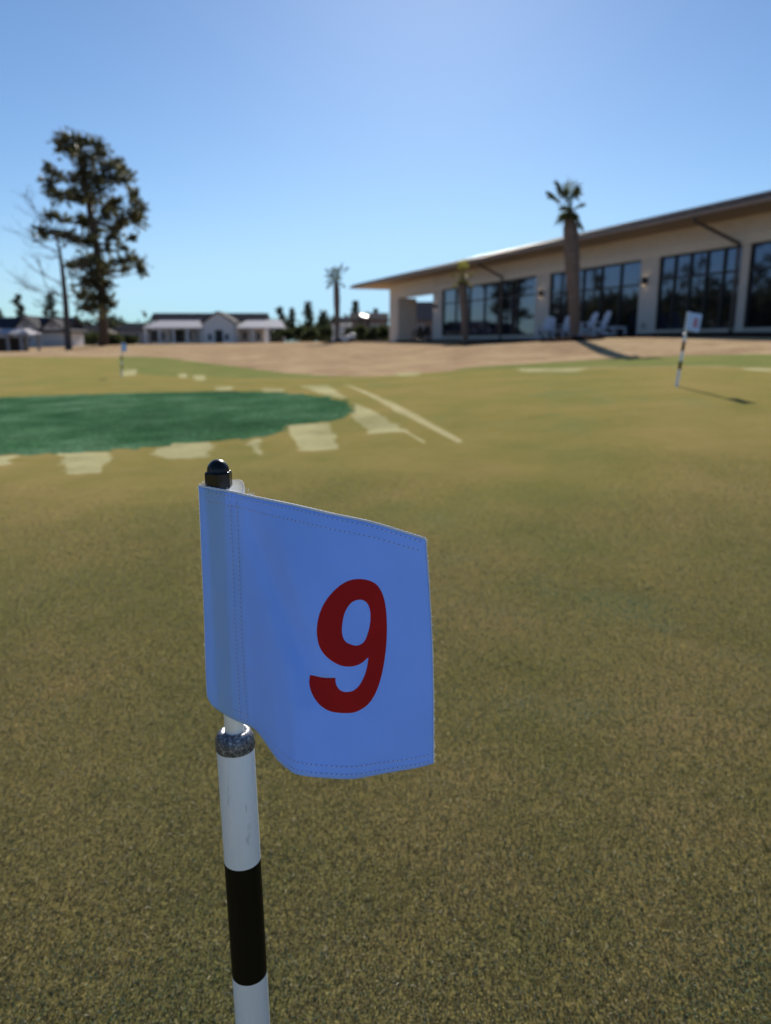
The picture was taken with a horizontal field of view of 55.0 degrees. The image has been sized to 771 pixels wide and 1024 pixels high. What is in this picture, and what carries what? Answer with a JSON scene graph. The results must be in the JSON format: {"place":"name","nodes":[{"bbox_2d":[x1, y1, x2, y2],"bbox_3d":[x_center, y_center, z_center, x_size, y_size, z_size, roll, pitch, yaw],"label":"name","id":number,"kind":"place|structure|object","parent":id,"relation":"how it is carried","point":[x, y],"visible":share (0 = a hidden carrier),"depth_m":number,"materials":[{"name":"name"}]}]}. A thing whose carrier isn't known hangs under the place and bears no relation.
{"place":"outdoors","nodes":[
{"label":"outdoors","id":0,"kind":"place"},
{"bbox_2d":[0,357,770,1023],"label":"putting green","id":1,"kind":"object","parent":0,"point":[514,427],"visible":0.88,"depth_m":1.58,"materials":[{"name":"green plant"}]},
{"bbox_2d":[0,455,19,465],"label":"pale turf","id":2,"kind":"structure","parent":1,"relation":"on","point":[3,460],"depth_m":4.56,"materials":[{"name":"beige plant"}]},
{"bbox_2d":[57,452,113,473],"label":"pale turf","id":3,"kind":"structure","parent":1,"relation":"on","point":[83,463],"depth_m":4.45,"materials":[{"name":"beige plant"}]},
{"bbox_2d":[121,343,126,376],"bbox_3d":[-5.171,-3.009,14.645,0.217,0.690,0.054,6,14,24],"label":"golf flag","id":4,"kind":"object","parent":1,"relation":"on","point":[123,347],"visible":0.99,"depth_m":14.60,"materials":[{"name":"fabric"}]},
{"bbox_2d":[123,369,136,375],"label":"pale turf","id":5,"kind":"structure","parent":1,"relation":"on","point":[129,372],"depth_m":16.31,"materials":[{"name":"beige plant"}]},
{"bbox_2d":[0,391,355,455],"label":"dark grass","id":6,"kind":"structure","parent":1,"relation":"on","point":[54,424],"depth_m":6.63,"materials":[{"name":"green plant"}]},
{"bbox_2d":[178,374,186,377],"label":"pale turf","id":7,"kind":"structure","parent":1,"relation":"on","point":[182,375],"depth_m":14.86,"materials":[{"name":"beige plant"}]},
{"bbox_2d":[151,442,215,458],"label":"pale turf","id":8,"kind":"structure","parent":1,"relation":"on","point":[185,450],"depth_m":4.82,"materials":[{"name":"beige plant"}]},
{"bbox_2d":[193,375,205,380],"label":"pale turf","id":9,"kind":"structure","parent":1,"relation":"on","point":[198,377],"depth_m":14.07,"materials":[{"name":"beige plant"}]},
{"bbox_2d":[215,386,233,389],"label":"pale turf","id":10,"kind":"structure","parent":1,"relation":"on","point":[225,388],"depth_m":10.50,"materials":[{"name":"beige plant"}]},
{"bbox_2d":[246,439,262,454],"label":"pale turf","id":11,"kind":"structure","parent":1,"relation":"on","point":[254,445],"depth_m":4.94,"materials":[{"name":"beige plant"}]},
{"bbox_2d":[261,388,284,391],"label":"pale turf","id":12,"kind":"structure","parent":1,"relation":"on","point":[271,390],"depth_m":9.63,"materials":[{"name":"beige plant"}]},
{"bbox_2d":[286,423,338,450],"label":"pale turf","id":13,"kind":"structure","parent":1,"relation":"on","point":[314,437],"depth_m":5.18,"materials":[{"name":"beige plant"}]},
{"bbox_2d":[197,459,436,1023],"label":"golf flag","id":14,"kind":"object","parent":1,"relation":"on","point":[318,656],"visible":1,"depth_m":0.46,"materials":[{"name":"fabric"}]},
{"bbox_2d":[300,385,344,397],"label":"pale turf","id":15,"kind":"structure","parent":1,"relation":"on","point":[325,390],"depth_m":9.15,"materials":[{"name":"beige plant"}]},
{"bbox_2d":[350,404,407,433],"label":"pale turf","id":16,"kind":"structure","parent":1,"relation":"on","point":[373,422],"depth_m":5.74,"materials":[{"name":"beige plant"}]},
{"bbox_2d":[343,384,461,442],"bbox_3d":[-0.077,-1.126,7.487,0.118,0.053,6.121,-2,13,-10],"label":"chalk line","id":17,"kind":"object","parent":1,"relation":"on","point":[405,412],"visible":0.99,"depth_m":5.97,"materials":[{"name":"beige paint"}]},
{"bbox_2d":[394,373,420,375],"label":"pale turf","id":18,"kind":"structure","parent":1,"relation":"on","point":[407,374],"depth_m":12.62,"materials":[{"name":"beige plant"}]},
{"bbox_2d":[404,431,424,442],"bbox_3d":[0.192,-0.500,4.900,0.026,0.012,0.560,-3,13,-11],"label":"chalk line","id":19,"kind":"object","parent":1,"relation":"on","point":[417,438],"visible":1,"depth_m":4.86,"materials":[{"name":"beige paint"}]},
{"bbox_2d":[516,368,587,371],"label":"pale turf","id":20,"kind":"structure","parent":1,"relation":"on","point":[555,370],"depth_m":11.03,"materials":[{"name":"beige plant"}]},
{"bbox_2d":[675,310,701,386],"bbox_3d":[2.692,-1.440,6.566,0.179,0.690,0.060,9,16,36],"label":"golf flag","id":21,"kind":"object","parent":1,"relation":"on","point":[693,322],"visible":0.99,"depth_m":6.53,"materials":[{"name":"fabric"}]},
{"bbox_2d":[742,368,770,370],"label":"pale turf","id":22,"kind":"structure","parent":1,"relation":"on","point":[756,369],"depth_m":9.12,"materials":[{"name":"beige plant"}]},
{"bbox_2d":[0,442,770,1023],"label":"grass","id":23,"kind":"structure","parent":0,"point":[392,816],"depth_m":1.22,"materials":[{"name":"green plant"}]},
{"bbox_2d":[0,337,770,377],"bbox_3d":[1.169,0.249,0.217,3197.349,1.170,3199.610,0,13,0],"label":"lawn","id":24,"kind":"structure","parent":0,"point":[368,359],"depth_m":21.25,"materials":[{"name":"beige plant"}]},
{"bbox_2d":[10,293,27,316],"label":"pine tree","id":25,"kind":"object","parent":24,"relation":"on","point":[19,304],"visible":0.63,"depth_m":134.94,"materials":[{"name":"green plant"}]},
{"bbox_2d":[0,329,41,351],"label":"pavilion","id":26,"kind":"structure","parent":24,"relation":"on","point":[11,343],"depth_m":60.59,"materials":[{"name":"metal"}]},
{"bbox_2d":[0,315,88,346],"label":"house","id":27,"kind":"structure","parent":24,"relation":"on","point":[51,329],"depth_m":81.81,"materials":[{"name":"white paint"}]},
{"bbox_2d":[28,341,36,346],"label":"garage door","id":28,"kind":"structure","parent":27,"relation":"in","point":[34,343],"depth_m":81.86,"materials":[{"name":"grey"}]},
{"bbox_2d":[43,340,63,346],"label":"garage door","id":29,"kind":"structure","parent":27,"relation":"in","point":[46,343],"depth_m":81.86,"materials":[{"name":"grey"}]},
{"bbox_2d":[1,185,87,349],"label":"bare tree","id":30,"kind":"object","parent":24,"relation":"on","point":[67,329],"visible":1,"depth_m":59.30,"materials":[{"name":"brown plant"}]},
{"bbox_2d":[41,290,58,316],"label":"pine tree","id":31,"kind":"object","parent":24,"relation":"on","point":[50,302],"visible":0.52,"depth_m":129.97,"materials":[{"name":"green plant"}]},
{"bbox_2d":[83,333,91,343],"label":"shrub","id":32,"kind":"object","parent":24,"relation":"on","point":[87,339],"visible":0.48,"depth_m":89.41,"materials":[{"name":"green plant"}]},
{"bbox_2d":[27,125,153,345],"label":"pine tree","id":33,"kind":"object","parent":24,"relation":"on","point":[86,193],"visible":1,"depth_m":65.50,"materials":[{"name":"green plant"}]},
{"bbox_2d":[86,330,98,345],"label":"shrub","id":34,"kind":"object","parent":24,"relation":"on","point":[95,337],"visible":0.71,"depth_m":91.18,"materials":[{"name":"green plant"}]},
{"bbox_2d":[83,325,116,344],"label":"house","id":35,"kind":"structure","parent":24,"relation":"on","point":[93,328],"depth_m":110.07,"materials":[{"name":"grey brick"}]},
{"bbox_2d":[109,331,123,344],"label":"shrub","id":36,"kind":"object","parent":24,"relation":"on","point":[116,339],"visible":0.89,"depth_m":89.14,"materials":[{"name":"green plant"}]},
{"bbox_2d":[122,333,140,344],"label":"shrub","id":37,"kind":"object","parent":24,"relation":"on","point":[130,339],"visible":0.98,"depth_m":92.97,"materials":[{"name":"green plant"}]},
{"bbox_2d":[111,323,153,344],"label":"house","id":38,"kind":"structure","parent":24,"relation":"on","point":[136,329],"depth_m":114.89,"materials":[{"name":"grey"}]},
{"bbox_2d":[142,313,285,343],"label":"house","id":39,"kind":"structure","parent":24,"relation":"on","point":[177,328],"depth_m":110.64,"materials":[{"name":"white paint"}]},
{"bbox_2d":[150,330,161,341],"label":"door","id":40,"kind":"structure","parent":39,"relation":"in","point":[153,333],"depth_m":110.83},
{"bbox_2d":[161,331,165,340],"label":"window","id":41,"kind":"structure","parent":39,"relation":"in","point":[163,332],"depth_m":110.91,"materials":[{"name":"black glass"}]},
{"bbox_2d":[170,330,183,341],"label":"door","id":42,"kind":"structure","parent":39,"relation":"in","point":[179,334],"depth_m":110.83,"materials":[{"name":"black glass"}]},
{"bbox_2d":[242,331,247,340],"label":"window","id":43,"kind":"structure","parent":39,"relation":"in","point":[244,333],"depth_m":110.85,"materials":[{"name":"black glass"}]},
{"bbox_2d":[255,331,261,340],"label":"window","id":44,"kind":"structure","parent":39,"relation":"in","point":[257,333],"depth_m":110.85,"materials":[{"name":"black glass"}]},
{"bbox_2d":[200,311,240,343],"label":"house","id":45,"kind":"structure","parent":24,"relation":"on","point":[218,327],"depth_m":105.42,"materials":[{"name":"white paint"}]},
{"bbox_2d":[207,333,212,340],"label":"window","id":46,"kind":"structure","parent":45,"relation":"in","point":[209,335],"depth_m":105.55,"materials":[{"name":"black"}]},
{"bbox_2d":[215,330,222,342],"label":"door","id":47,"kind":"structure","parent":45,"relation":"in","point":[218,333],"depth_m":105.52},
{"bbox_2d":[224,333,229,340],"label":"window","id":48,"kind":"structure","parent":45,"relation":"in","point":[226,335],"depth_m":105.56,"materials":[{"name":"grey glass"}]},
{"bbox_2d":[60,309,388,342],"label":"treeline","id":49,"kind":"object","parent":24,"relation":"on","point":[114,321],"visible":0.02,"depth_m":153.66,"materials":[{"name":"green plant"}]},
{"bbox_2d":[118,356,362,378],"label":"fringe grass","id":50,"kind":"structure","parent":24,"relation":"on","point":[157,366],"depth_m":17.10,"materials":[{"name":"green plant"}]},
{"bbox_2d":[273,306,286,341],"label":"pine tree","id":51,"kind":"object","parent":24,"relation":"on","point":[279,312],"visible":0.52,"depth_m":130.48,"materials":[{"name":"green plant"}]},
{"bbox_2d":[278,328,294,342],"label":"shrub","id":52,"kind":"object","parent":24,"relation":"on","point":[287,334],"visible":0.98,"depth_m":96.92,"materials":[{"name":"green plant"}]},
{"bbox_2d":[288,306,296,341],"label":"pine tree","id":53,"kind":"object","parent":24,"relation":"on","point":[291,317],"visible":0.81,"depth_m":145.00,"materials":[{"name":"green plant"}]},
{"bbox_2d":[292,324,304,341],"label":"shrub","id":54,"kind":"object","parent":24,"relation":"on","point":[298,330],"visible":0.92,"depth_m":98.93,"materials":[{"name":"green plant"}]},
{"bbox_2d":[301,300,316,341],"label":"pine tree","id":55,"kind":"object","parent":24,"relation":"on","point":[307,312],"visible":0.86,"depth_m":134.87,"materials":[{"name":"green plant"}]},
{"bbox_2d":[301,325,318,341],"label":"shrub","id":56,"kind":"object","parent":24,"relation":"on","point":[308,333],"visible":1,"depth_m":96.70,"materials":[{"name":"green plant"}]},
{"bbox_2d":[317,309,328,339],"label":"pine tree","id":57,"kind":"object","parent":24,"relation":"on","point":[322,320],"visible":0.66,"depth_m":144.76,"materials":[{"name":"green plant"}]},
{"bbox_2d":[318,324,333,341],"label":"shrub","id":58,"kind":"object","parent":24,"relation":"on","point":[326,331],"visible":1,"depth_m":94.76,"materials":[{"name":"green plant"}]},
{"bbox_2d":[323,341,351,342],"bbox_3d":[-3.248,-11.162,48.646,2.067,0.136,2.014,0,13,0],"label":"mulch bed","id":59,"kind":"object","parent":24,"relation":"on","point":[337,342],"visible":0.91,"depth_m":48.24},
{"bbox_2d":[324,262,349,340],"bbox_3d":[-3.137,-13.526,48.136,1.505,5.259,1.610,12,18,42],"label":"palm tree","id":60,"kind":"object","parent":59,"relation":"on","point":[336,292],"visible":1,"depth_m":47.94,"materials":[{"name":"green plant"}]},
{"bbox_2d":[330,317,351,341],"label":"house","id":61,"kind":"structure","parent":24,"relation":"on","point":[344,320],"depth_m":121.42,"materials":[{"name":"white"}]},
{"bbox_2d":[334,324,354,341],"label":"golf cart","id":62,"kind":"object","parent":24,"relation":"on","point":[351,337],"visible":0.77,"depth_m":75.54,"materials":[{"name":"white plastic"}]},
{"bbox_2d":[341,326,358,341],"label":"shrub","id":63,"kind":"object","parent":24,"relation":"on","point":[347,331],"visible":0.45,"depth_m":81.40,"materials":[{"name":"green plant"}]},
{"bbox_2d":[350,300,359,321],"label":"pine tree","id":64,"kind":"object","parent":24,"relation":"on","point":[355,304],"visible":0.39,"depth_m":115.47,"materials":[{"name":"green plant"}]},
{"bbox_2d":[354,323,367,341],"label":"shrub","id":65,"kind":"object","parent":24,"relation":"on","point":[360,329],"visible":0.81,"depth_m":83.13,"materials":[{"name":"green plant"}]},
{"bbox_2d":[349,313,388,341],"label":"house","id":66,"kind":"structure","parent":24,"relation":"on","point":[367,320],"depth_m":101.75,"materials":[{"name":"grey brick"}]},
{"bbox_2d":[361,326,381,341],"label":"shrub","id":67,"kind":"object","parent":24,"relation":"on","point":[371,334],"visible":1,"depth_m":81.48,"materials":[{"name":"green plant"}]},
{"bbox_2d":[377,323,388,341],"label":"shrub","id":68,"kind":"object","parent":24,"relation":"on","point":[383,333],"visible":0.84,"depth_m":83.15,"materials":[{"name":"green plant"}]},
{"bbox_2d":[412,327,422,339],"bbox_3d":[2.414,-13.374,55.459,0.636,0.980,0.690,8,15,32],"label":"dining chair","id":69,"kind":"object","parent":24,"relation":"on","point":[418,332],"visible":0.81,"depth_m":55.27,"materials":[{"name":"wicker"}]},
{"bbox_2d":[416,302,432,339],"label":"house","id":70,"kind":"structure","parent":24,"relation":"on","point":[424,313],"depth_m":85.65,"materials":[{"name":"grey brick"}]},
{"bbox_2d":[419,326,430,339],"bbox_3d":[2.911,-13.027,53.950,0.690,0.980,0.636,8,15,30],"label":"dining chair","id":71,"kind":"object","parent":24,"relation":"on","point":[427,331],"visible":0.91,"depth_m":53.99,"materials":[{"name":"wicker"}]},
{"bbox_2d":[444,343,484,345],"bbox_3d":[3.677,-7.948,35.122,2.006,0.150,2.070,0,13,0],"label":"mulch bed","id":72,"kind":"object","parent":24,"relation":"on","point":[462,344],"visible":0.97,"depth_m":34.50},
{"bbox_2d":[450,258,473,342],"bbox_3d":[3.568,-9.726,34.557,1.174,4.126,1.126,0,13,0],"label":"palm tree","id":73,"kind":"object","parent":72,"relation":"on","point":[463,295],"visible":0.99,"depth_m":34.50,"materials":[{"name":"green plant"}]},
{"bbox_2d":[350,190,770,341],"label":"clubhouse","id":74,"kind":"structure","parent":24,"relation":"on","point":[711,263],"depth_m":31.52,"materials":[{"name":"paint"}]},
{"bbox_2d":[442,276,536,336],"bbox_3d":[5.878,-11.864,43.465,0.251,2.970,11.327,-5,14,-20],"label":"window","id":75,"kind":"structure","parent":74,"relation":"in","point":[519,295],"depth_m":42.40,"materials":[{"name":"clear glass"}]},
{"bbox_2d":[548,260,640,337],"bbox_3d":[9.557,-9.569,34.136,0.250,3.266,6.743,-5,14,-20],"label":"window","id":76,"kind":"structure","parent":74,"relation":"in","point":[614,288],"depth_m":33.17,"materials":[{"name":"clear glass"}]},
{"bbox_2d":[641,277,647,284],"bbox_3d":[10.644,-9.501,30.425,0.215,0.332,0.170,-5,14,-20],"label":"wall lamp","id":77,"kind":"object","parent":74,"relation":"attached to","point":[644,280],"visible":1,"depth_m":30.36,"materials":[{"name":"black metal"}]},
{"bbox_2d":[655,245,742,329],"bbox_3d":[11.898,-8.402,28.126,0.250,2.850,4.162,-5,14,-20],"label":"window","id":78,"kind":"structure","parent":74,"relation":"in","point":[700,282],"depth_m":28.01,"materials":[{"name":"clear glass"}]},
{"bbox_2d":[743,241,770,327],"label":"window","id":79,"kind":"structure","parent":74,"relation":"in","point":[758,298],"depth_m":25.48,"materials":[{"name":"black glass"}]},
{"bbox_2d":[540,335,604,341],"bbox_3d":[5.890,-5.465,23.337,2.022,0.210,2.060,0,13,0],"label":"mulch bed","id":80,"kind":"object","parent":24,"relation":"on","point":[577,338],"visible":0.98,"depth_m":22.82,"materials":[{"name":"brown soil"}]},
{"bbox_2d":[545,176,586,335],"bbox_3d":[5.462,-7.739,22.874,1.337,5.009,1.093,0,13,0],"label":"palm tree","id":81,"kind":"object","parent":80,"relation":"on","point":[569,217],"visible":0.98,"depth_m":22.61,"materials":[{"name":"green plant"}]},
{"bbox_2d":[396,332,770,342],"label":"terrace","id":82,"kind":"structure","parent":24,"relation":"on","point":[744,334],"depth_m":26.60,"materials":[{"name":"grey concrete"}]},
{"bbox_2d":[537,316,556,338],"bbox_3d":[7.465,-8.485,34.121,0.753,1.072,0.928,9,15,33],"label":"deck chair","id":83,"kind":"object","parent":82,"relation":"on","point":[547,321],"visible":0.88,"depth_m":34.20,"materials":[{"name":"white wood"}]},
{"bbox_2d":[552,315,569,337],"bbox_3d":[7.975,-8.221,32.831,0.928,1.072,0.753,-8,15,-32],"label":"deck chair","id":84,"kind":"object","parent":82,"relation":"on","point":[565,327],"visible":0.66,"depth_m":32.88,"materials":[{"name":"white wood"}]},
{"bbox_2d":[579,312,600,335],"bbox_3d":[8.571,-7.913,31.304,0.928,1.071,0.753,-2,13,-10],"label":"deck chair","id":85,"kind":"object","parent":82,"relation":"on","point":[582,330],"visible":0.51,"depth_m":31.15,"materials":[{"name":"white wood"}]},
{"bbox_2d":[587,311,611,335],"bbox_3d":[8.876,-7.755,30.521,0.928,1.071,0.753,-2,13,-8],"label":"deck chair","id":86,"kind":"object","parent":82,"relation":"on","point":[598,330],"visible":0.93,"depth_m":30.40,"materials":[{"name":"white wood"}]},
{"bbox_2d":[603,326,625,334],"bbox_3d":[9.476,-7.468,30.599,0.720,0.410,0.540,-7,15,-28],"label":"side table","id":87,"kind":"object","parent":82,"relation":"on","point":[615,327],"visible":0.84,"depth_m":30.40,"materials":[{"name":"white wood"}]},
{"bbox_2d":[456,354,770,369],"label":"fringe grass","id":88,"kind":"structure","parent":24,"relation":"on","point":[749,360],"depth_m":12.50,"materials":[{"name":"plant"}]},
{"bbox_2d":[0,0,770,341],"label":"sky","id":89,"kind":"structure","parent":0,"point":[272,145],"materials":[{"name":"blue"}]}
]}

